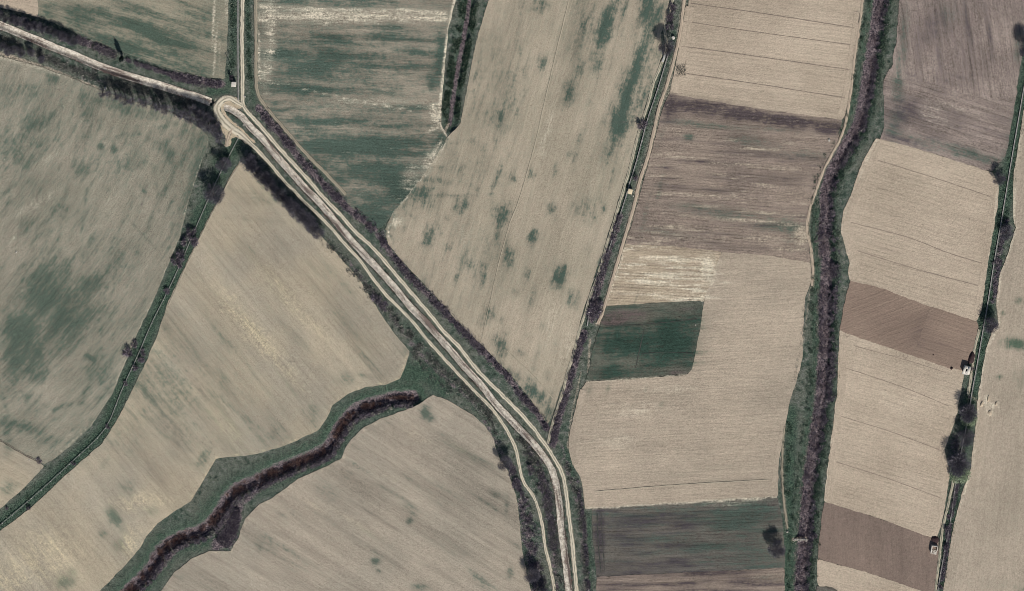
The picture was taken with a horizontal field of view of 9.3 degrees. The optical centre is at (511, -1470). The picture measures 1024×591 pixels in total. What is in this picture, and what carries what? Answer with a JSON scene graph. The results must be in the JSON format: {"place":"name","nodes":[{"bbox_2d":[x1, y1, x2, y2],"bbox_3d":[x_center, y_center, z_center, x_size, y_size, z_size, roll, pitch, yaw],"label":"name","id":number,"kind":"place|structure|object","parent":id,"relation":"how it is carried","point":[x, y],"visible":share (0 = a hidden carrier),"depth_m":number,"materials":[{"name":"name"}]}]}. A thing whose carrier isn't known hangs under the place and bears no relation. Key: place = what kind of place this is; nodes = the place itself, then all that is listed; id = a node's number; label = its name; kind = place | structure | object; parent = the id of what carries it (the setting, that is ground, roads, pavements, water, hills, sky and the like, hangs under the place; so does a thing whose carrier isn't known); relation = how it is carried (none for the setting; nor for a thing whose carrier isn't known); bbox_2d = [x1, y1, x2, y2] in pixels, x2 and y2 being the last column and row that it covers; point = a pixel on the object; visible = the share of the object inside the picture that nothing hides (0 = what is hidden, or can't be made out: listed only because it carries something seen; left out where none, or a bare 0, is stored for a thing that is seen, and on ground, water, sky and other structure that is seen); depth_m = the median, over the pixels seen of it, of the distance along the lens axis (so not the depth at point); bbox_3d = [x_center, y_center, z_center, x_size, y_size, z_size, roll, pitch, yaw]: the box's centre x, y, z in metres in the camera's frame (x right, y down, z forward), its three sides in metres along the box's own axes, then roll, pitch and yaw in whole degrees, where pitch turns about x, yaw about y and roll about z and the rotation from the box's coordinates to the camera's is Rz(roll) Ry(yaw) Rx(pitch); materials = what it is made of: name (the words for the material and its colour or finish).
{"place":"outdoors","nodes":[
{"label":"outdoors","id":0,"kind":"place"},
{"bbox_2d":[0,0,38,16],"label":"field","id":1,"kind":"structure","parent":0,"point":[30,7],"depth_m":3499.94,"materials":[{"name":"soil"}]},
{"bbox_2d":[0,442,43,507],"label":"field","id":2,"kind":"structure","parent":0,"point":[19,471],"depth_m":3499.93,"materials":[{"name":"soil"}]},
{"bbox_2d":[0,56,208,463],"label":"field","id":3,"kind":"structure","parent":0,"point":[95,191],"depth_m":3499.93,"materials":[{"name":"soil"}]},
{"bbox_2d":[0,21,211,105],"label":"dirt road","id":4,"kind":"structure","parent":0,"point":[84,59],"depth_m":3500.62,"materials":[{"name":"soil"}]},
{"bbox_2d":[38,0,228,78],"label":"field","id":5,"kind":"structure","parent":0,"point":[188,36],"depth_m":3499.94,"materials":[{"name":"plant"}]},
{"bbox_2d":[0,162,408,590],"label":"field","id":6,"kind":"structure","parent":0,"point":[275,331],"depth_m":3499.92,"materials":[{"name":"soil"}]},
{"bbox_2d":[168,163,240,305],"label":"trodden path","id":7,"kind":"structure","parent":0,"point":[201,235],"depth_m":3499.65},
{"bbox_2d":[240,0,244,107],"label":"dirt track","id":8,"kind":"structure","parent":0,"point":[242,75],"depth_m":3499.79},
{"bbox_2d":[253,0,346,195],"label":"farm path","id":9,"kind":"structure","parent":0,"point":[301,148],"depth_m":3499.70,"materials":[{"name":"beige soil"}]},
{"bbox_2d":[161,395,530,590],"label":"field","id":10,"kind":"structure","parent":0,"point":[421,496],"depth_m":3499.91,"materials":[{"name":"soil"}]},
{"bbox_2d":[257,0,455,228],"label":"field","id":11,"kind":"structure","parent":0,"point":[351,91],"depth_m":3499.91,"materials":[{"name":"plant"}]},
{"bbox_2d":[213,94,555,590],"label":"dirt track","id":12,"kind":"structure","parent":0,"point":[222,118],"depth_m":3499.80,"materials":[{"name":"soil"}]},
{"bbox_2d":[222,104,571,590],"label":"dirt road","id":13,"kind":"structure","parent":0,"point":[388,280],"depth_m":3500.43,"materials":[{"name":"soil"}]},
{"bbox_2d":[241,106,578,590],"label":"dirt track","id":14,"kind":"structure","parent":0,"point":[341,215],"depth_m":3499.81,"materials":[{"name":"soil"}]},
{"bbox_2d":[481,224,509,340],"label":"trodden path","id":15,"kind":"structure","parent":0,"point":[495,277],"depth_m":3499.65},
{"bbox_2d":[0,0,1023,590],"bbox_3d":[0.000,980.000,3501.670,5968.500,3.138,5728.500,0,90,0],"label":"ground","id":16,"kind":"structure","parent":0,"point":[222,478],"depth_m":3500.18,"materials":[{"name":"soil"}]},
{"bbox_2d":[0,35,196,107],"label":"scrub","id":17,"kind":"object","parent":16,"relation":"on","point":[126,89],"visible":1,"depth_m":3499.59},
{"bbox_2d":[9,18,221,88],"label":"bramble thicket","id":18,"kind":"object","parent":16,"relation":"on","point":[194,80],"visible":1,"depth_m":3499.40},
{"bbox_2d":[0,139,237,524],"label":"irrigation flume","id":19,"kind":"object","parent":16,"relation":"on","point":[130,369],"visible":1,"depth_m":3499.61,"materials":[{"name":"concrete"}]},
{"bbox_2d":[201,183,226,205],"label":"bare tree","id":20,"kind":"object","parent":16,"relation":"on","point":[218,192],"visible":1,"depth_m":3492.75,"materials":[{"name":"grey plant"}]},
{"bbox_2d":[214,130,226,145],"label":"bare poplar","id":21,"kind":"object","parent":16,"relation":"on","point":[219,138],"visible":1,"depth_m":3493.38,"materials":[{"name":"grey plant"}]},
{"bbox_2d":[215,156,231,173],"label":"bare tree","id":22,"kind":"object","parent":16,"relation":"on","point":[227,161],"visible":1,"depth_m":3495.10,"materials":[{"name":"grey plant"}]},
{"bbox_2d":[215,509,240,548],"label":"bramble thicket","id":23,"kind":"object","parent":16,"relation":"on","point":[232,523],"visible":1,"depth_m":3499.18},
{"bbox_2d":[220,97,255,145],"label":"dirt junction","id":24,"kind":"structure","parent":16,"relation":"on","point":[230,104],"depth_m":3499.95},
{"bbox_2d":[237,0,238,100],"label":"irrigation flume","id":25,"kind":"object","parent":16,"relation":"on","point":[238,50],"visible":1,"depth_m":3499.28,"materials":[{"name":"concrete"}]},
{"bbox_2d":[239,152,256,171],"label":"hedgerow tree","id":26,"kind":"object","parent":16,"relation":"on","point":[247,163],"visible":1,"depth_m":3494.34,"materials":[{"name":"grey plant"}]},
{"bbox_2d":[249,165,262,178],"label":"hedgerow tree","id":27,"kind":"object","parent":16,"relation":"on","point":[256,173],"visible":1,"depth_m":3494.80,"materials":[{"name":"grey plant"}]},
{"bbox_2d":[255,168,269,184],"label":"hedgerow tree","id":28,"kind":"object","parent":16,"relation":"on","point":[263,174],"visible":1,"depth_m":3493.55,"materials":[{"name":"grey plant"}]},
{"bbox_2d":[122,394,413,590],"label":"reed bed","id":29,"kind":"object","parent":16,"relation":"on","point":[268,475],"visible":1,"depth_m":3502.24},
{"bbox_2d":[264,180,277,192],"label":"hedgerow tree","id":30,"kind":"object","parent":16,"relation":"on","point":[272,186],"visible":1,"depth_m":3493.96,"materials":[{"name":"grey plant"}]},
{"bbox_2d":[138,400,413,590],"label":"bramble thicket","id":31,"kind":"object","parent":16,"relation":"on","point":[288,475],"visible":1,"depth_m":3499.93,"materials":[{"name":"plant"}]},
{"bbox_2d":[139,400,414,589],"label":"dry weeds","id":32,"kind":"object","parent":16,"relation":"on","point":[279,480],"visible":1,"depth_m":3500.21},
{"bbox_2d":[273,189,286,203],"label":"hedgerow tree","id":33,"kind":"object","parent":16,"relation":"on","point":[282,197],"visible":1,"depth_m":3493.74,"materials":[{"name":"grey plant"}]},
{"bbox_2d":[280,196,292,207],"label":"hedgerow tree","id":34,"kind":"object","parent":16,"relation":"on","point":[285,205],"visible":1,"depth_m":3493.20,"materials":[{"name":"grey plant"}]},
{"bbox_2d":[1,29,573,590],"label":"dry weeds","id":35,"kind":"object","parent":16,"relation":"on","point":[365,261],"visible":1,"depth_m":3499.95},
{"bbox_2d":[285,198,298,213],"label":"hedgerow tree","id":36,"kind":"object","parent":16,"relation":"on","point":[293,209],"visible":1,"depth_m":3495.56,"materials":[{"name":"grey plant"}]},
{"bbox_2d":[288,204,303,218],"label":"hedgerow tree","id":37,"kind":"object","parent":16,"relation":"on","point":[293,213],"visible":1,"depth_m":3495.71,"materials":[{"name":"grey plant"}]},
{"bbox_2d":[294,207,310,223],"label":"hedgerow tree","id":38,"kind":"object","parent":16,"relation":"on","point":[301,217],"visible":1,"depth_m":3495.11,"materials":[{"name":"grey plant"}]},
{"bbox_2d":[300,212,315,228],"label":"hedgerow tree","id":39,"kind":"object","parent":16,"relation":"on","point":[311,219],"visible":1,"depth_m":3495.76,"materials":[{"name":"grey plant"}]},
{"bbox_2d":[305,222,319,233],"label":"hedgerow tree","id":40,"kind":"object","parent":16,"relation":"on","point":[311,227],"visible":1,"depth_m":3495.94,"materials":[{"name":"grey plant"}]},
{"bbox_2d":[311,226,324,240],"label":"hedgerow tree","id":41,"kind":"object","parent":16,"relation":"on","point":[320,231],"visible":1,"depth_m":3495.53,"materials":[{"name":"grey plant"}]},
{"bbox_2d":[256,108,550,430],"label":"bramble thicket","id":42,"kind":"object","parent":16,"relation":"on","point":[399,264],"visible":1,"depth_m":3499.40,"materials":[{"name":"plant"}]},
{"bbox_2d":[321,236,500,434],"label":"scrub","id":43,"kind":"object","parent":16,"relation":"on","point":[365,286],"visible":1,"depth_m":3499.66,"materials":[{"name":"plant"}]},
{"bbox_2d":[439,0,478,125],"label":"grass tussocks","id":44,"kind":"object","parent":16,"relation":"on","point":[464,62],"depth_m":3500.02,"materials":[{"name":"plant"}]},
{"bbox_2d":[449,0,470,124],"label":"dry weeds","id":45,"kind":"object","parent":16,"relation":"on","point":[457,63],"visible":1,"depth_m":3501.28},
{"bbox_2d":[497,455,511,471],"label":"bare tree","id":46,"kind":"object","parent":16,"relation":"on","point":[505,465],"visible":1,"depth_m":3494.31,"materials":[{"name":"grey plant"}]},
{"bbox_2d":[0,0,1023,590],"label":"grass tussocks","id":47,"kind":"object","parent":16,"relation":"on","point":[248,26],"depth_m":3499.84,"materials":[{"name":"plant"}]},
{"bbox_2d":[524,567,539,583],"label":"bare tree","id":48,"kind":"object","parent":16,"relation":"on","point":[535,576],"visible":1,"depth_m":3494.27,"materials":[{"name":"grey plant"}]},
{"bbox_2d":[506,446,590,590],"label":"bramble thicket","id":49,"kind":"object","parent":16,"relation":"on","point":[530,517],"visible":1,"depth_m":3499.43,"materials":[{"name":"plant"}]},
{"bbox_2d":[515,437,590,590],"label":"scrub","id":50,"kind":"object","parent":16,"relation":"on","point":[520,439],"visible":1,"depth_m":3499.60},
{"bbox_2d":[587,307,601,319],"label":"shrub","id":51,"kind":"object","parent":16,"relation":"on","point":[590,311],"visible":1,"depth_m":3498.38,"materials":[{"name":"grey plant"}]},
{"bbox_2d":[547,2,676,446],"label":"bramble thicket","id":52,"kind":"object","parent":16,"relation":"on","point":[583,339],"visible":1,"depth_m":3499.37,"materials":[{"name":"plant"}]},
{"bbox_2d":[587,54,668,325],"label":"irrigation flume","id":53,"kind":"object","parent":16,"relation":"on","point":[634,168],"visible":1,"depth_m":3499.58,"materials":[{"name":"concrete"}]},
{"bbox_2d":[636,120,648,130],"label":"shrub","id":54,"kind":"object","parent":16,"relation":"on","point":[639,125],"visible":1,"depth_m":3498.35,"materials":[{"name":"grey plant"}]},
{"bbox_2d":[658,39,674,57],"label":"bare tree","id":55,"kind":"object","parent":16,"relation":"on","point":[667,47],"visible":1,"depth_m":3492.97,"materials":[{"name":"grey plant"}]},
{"bbox_2d":[792,6,871,584],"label":"dry weeds","id":56,"kind":"object","parent":16,"relation":"on","point":[817,308],"visible":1,"depth_m":3501.57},
{"bbox_2d":[781,0,894,588],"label":"grass tussocks","id":57,"kind":"object","parent":16,"relation":"on","point":[815,217],"depth_m":3499.85,"materials":[{"name":"plant"}]},
{"bbox_2d":[797,0,884,583],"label":"reed bed","id":58,"kind":"object","parent":16,"relation":"on","point":[824,331],"visible":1,"depth_m":3502.15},
{"bbox_2d":[794,3,889,590],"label":"bramble thicket","id":59,"kind":"object","parent":16,"relation":"on","point":[833,268],"visible":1,"depth_m":3501.29,"materials":[{"name":"plant"}]},
{"bbox_2d":[946,451,971,483],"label":"willow tree","id":60,"kind":"object","parent":16,"relation":"on","point":[959,469],"visible":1,"depth_m":3493.87,"materials":[{"name":"grey plant"}]},
{"bbox_2d":[959,429,974,446],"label":"bare tree","id":61,"kind":"object","parent":16,"relation":"on","point":[969,435],"visible":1,"depth_m":3494.30,"materials":[{"name":"grey plant"}]},
{"bbox_2d":[959,403,978,426],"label":"willow tree","id":62,"kind":"object","parent":16,"relation":"on","point":[969,416],"visible":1,"depth_m":3494.90,"materials":[{"name":"grey plant"}]},
{"bbox_2d":[939,219,1009,589],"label":"bramble thicket","id":63,"kind":"object","parent":16,"relation":"on","point":[995,285],"visible":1,"depth_m":3499.54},
{"bbox_2d":[938,88,1023,590],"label":"irrigation flume","id":64,"kind":"object","parent":16,"relation":"on","point":[986,308],"visible":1,"depth_m":3499.59,"materials":[{"name":"concrete"}]},
{"bbox_2d":[982,316,999,333],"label":"bare tree","id":65,"kind":"object","parent":16,"relation":"on","point":[987,327],"visible":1,"depth_m":3494.01,"materials":[{"name":"grey plant"}]},
{"bbox_2d":[993,172,1006,185],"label":"bare tree","id":66,"kind":"object","parent":16,"relation":"on","point":[998,178],"visible":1,"depth_m":3495.67,"materials":[{"name":"grey plant"}]},
{"bbox_2d":[999,225,1013,241],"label":"bare tree","id":67,"kind":"object","parent":16,"relation":"on","point":[1004,233],"visible":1,"depth_m":3495.65,"materials":[{"name":"grey plant"}]},
{"bbox_2d":[385,0,668,423],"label":"field","id":68,"kind":"structure","parent":0,"point":[446,228],"depth_m":3499.90,"materials":[{"name":"soil"}]},
{"bbox_2d":[509,0,568,223],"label":"trodden path","id":69,"kind":"structure","parent":0,"point":[542,112],"depth_m":3499.65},
{"bbox_2d":[546,0,673,443],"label":"farm path","id":70,"kind":"structure","parent":0,"point":[561,395],"depth_m":3499.77,"materials":[{"name":"soil"}]},
{"bbox_2d":[597,0,685,323],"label":"farm path","id":71,"kind":"structure","parent":0,"point":[650,146],"depth_m":3499.76,"materials":[{"name":"soil"}]},
{"bbox_2d":[586,301,701,380],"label":"field","id":72,"kind":"structure","parent":0,"point":[615,351],"depth_m":3499.88,"materials":[{"name":"plant"}]},
{"bbox_2d":[606,244,720,305],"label":"field","id":73,"kind":"structure","parent":0,"point":[650,274],"depth_m":3499.88,"materials":[{"name":"soil"}]},
{"bbox_2d":[594,479,766,491],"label":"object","id":74,"kind":"structure","parent":0,"point":[674,485],"depth_m":3499.65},
{"bbox_2d":[592,497,784,575],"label":"field","id":75,"kind":"structure","parent":0,"point":[722,535],"depth_m":3499.87,"materials":[{"name":"plant"}]},
{"bbox_2d":[597,513,600,572],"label":"furrow","id":76,"kind":"structure","parent":75,"relation":"on","point":[598,544],"depth_m":3499.77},
{"bbox_2d":[767,539,785,557],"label":"bare tree","id":77,"kind":"object","parent":75,"relation":"on","point":[776,549],"visible":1,"depth_m":3493.52,"materials":[{"name":"grey plant"}]},
{"bbox_2d":[596,568,784,590],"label":"field","id":78,"kind":"structure","parent":0,"point":[771,579],"depth_m":3499.86,"materials":[{"name":"brown soil"}]},
{"bbox_2d":[574,252,810,508],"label":"field","id":79,"kind":"structure","parent":0,"point":[718,412],"depth_m":3499.87,"materials":[{"name":"beige soil"}]},
{"bbox_2d":[568,389,585,464],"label":"headland","id":80,"kind":"structure","parent":79,"relation":"on","point":[574,428],"depth_m":3499.78,"materials":[{"name":"beige soil"}]},
{"bbox_2d":[771,432,782,491],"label":"headland","id":81,"kind":"structure","parent":79,"relation":"on","point":[776,464],"depth_m":3499.78,"materials":[{"name":"beige soil"}]},
{"bbox_2d":[625,94,841,261],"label":"field","id":82,"kind":"structure","parent":0,"point":[724,177],"depth_m":3499.89,"materials":[{"name":"brown soil"}]},
{"bbox_2d":[669,0,860,119],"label":"field","id":83,"kind":"structure","parent":0,"point":[801,76],"depth_m":3499.90,"materials":[{"name":"soil"}]},
{"bbox_2d":[670,6,693,93],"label":"headland","id":84,"kind":"structure","parent":83,"relation":"on","point":[682,51],"depth_m":3499.78,"materials":[{"name":"soil"}]},
{"bbox_2d":[681,46,848,69],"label":"furrow","id":85,"kind":"structure","parent":83,"relation":"on","point":[763,57],"depth_m":3499.77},
{"bbox_2d":[689,74,843,97],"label":"furrow","id":86,"kind":"structure","parent":83,"relation":"on","point":[764,85],"depth_m":3499.77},
{"bbox_2d":[684,21,854,45],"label":"furrow","id":87,"kind":"structure","parent":83,"relation":"on","point":[772,34],"depth_m":3499.77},
{"bbox_2d":[691,3,853,27],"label":"furrow","id":88,"kind":"structure","parent":83,"relation":"on","point":[773,15],"depth_m":3499.77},
{"bbox_2d":[838,11,859,114],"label":"headland","id":89,"kind":"structure","parent":83,"relation":"on","point":[844,100],"depth_m":3499.78,"materials":[{"name":"soil"}]},
{"bbox_2d":[781,427,787,527],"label":"farm path","id":90,"kind":"structure","parent":0,"point":[782,485],"depth_m":3499.74,"materials":[{"name":"beige soil"}]},
{"bbox_2d":[816,586,836,590],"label":"field","id":91,"kind":"structure","parent":0,"point":[821,588],"depth_m":3499.81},
{"bbox_2d":[805,0,863,285],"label":"farm path","id":92,"kind":"structure","parent":0,"point":[834,149],"depth_m":3499.74,"materials":[{"name":"soil"}]},
{"bbox_2d":[817,559,920,590],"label":"field","id":93,"kind":"structure","parent":0,"point":[838,577],"depth_m":3499.82,"materials":[{"name":"soil"}]},
{"bbox_2d":[818,502,938,590],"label":"field","id":94,"kind":"structure","parent":0,"point":[850,538],"depth_m":3499.82,"materials":[{"name":"soil"}]},
{"bbox_2d":[824,330,963,536],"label":"field","id":95,"kind":"structure","parent":0,"point":[888,406],"depth_m":3499.83,"materials":[{"name":"soil"}]},
{"bbox_2d":[825,336,846,499],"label":"headland","id":96,"kind":"structure","parent":95,"relation":"on","point":[838,419],"depth_m":3499.78,"materials":[{"name":"soil"}]},
{"bbox_2d":[933,415,954,533],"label":"headland","id":97,"kind":"structure","parent":95,"relation":"on","point":[944,470],"depth_m":3499.78,"materials":[{"name":"soil"}]},
{"bbox_2d":[840,281,977,369],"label":"field","id":98,"kind":"structure","parent":0,"point":[882,317],"depth_m":3499.84,"materials":[{"name":"soil"}]},
{"bbox_2d":[962,365,970,374],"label":"white hut","id":99,"kind":"object","parent":98,"relation":"on","point":[964,371],"visible":1,"depth_m":3497.22,"materials":[{"name":"concrete"}]},
{"bbox_2d":[841,139,998,320],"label":"field","id":100,"kind":"structure","parent":0,"point":[949,217],"depth_m":3499.84,"materials":[{"name":"soil"}]},
{"bbox_2d":[843,141,883,278],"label":"headland","id":101,"kind":"structure","parent":100,"relation":"on","point":[865,176],"depth_m":3499.78,"materials":[{"name":"soil"}]},
{"bbox_2d":[851,222,981,263],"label":"furrow","id":102,"kind":"structure","parent":100,"relation":"on","point":[918,241],"depth_m":3499.77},
{"bbox_2d":[858,251,977,285],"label":"furrow","id":103,"kind":"structure","parent":100,"relation":"on","point":[914,268],"depth_m":3499.77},
{"bbox_2d":[878,160,992,197],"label":"furrow","id":104,"kind":"structure","parent":100,"relation":"on","point":[935,178],"depth_m":3499.77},
{"bbox_2d":[974,186,996,315],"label":"headland","id":105,"kind":"structure","parent":100,"relation":"on","point":[985,255],"depth_m":3499.78,"materials":[{"name":"soil"}]},
{"bbox_2d":[934,475,954,590],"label":"farm path","id":106,"kind":"structure","parent":0,"point":[942,531],"depth_m":3499.72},
{"bbox_2d":[914,308,977,370],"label":"field","id":107,"kind":"structure","parent":0,"point":[947,340],"depth_m":3499.80,"materials":[{"name":"soil"}]},
{"bbox_2d":[880,69,1015,170],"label":"field","id":108,"kind":"structure","parent":0,"point":[940,120],"depth_m":3499.85,"materials":[{"name":"soil"}]},
{"bbox_2d":[890,0,1023,97],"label":"field","id":109,"kind":"structure","parent":0,"point":[968,47],"depth_m":3499.85,"materials":[{"name":"soil"}]},
{"bbox_2d":[966,329,980,393],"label":"farm path","id":110,"kind":"structure","parent":0,"point":[972,367],"depth_m":3499.71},
{"bbox_2d":[943,110,1023,590],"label":"field","id":111,"kind":"structure","parent":0,"point":[986,550],"depth_m":3499.81,"materials":[{"name":"soil"}]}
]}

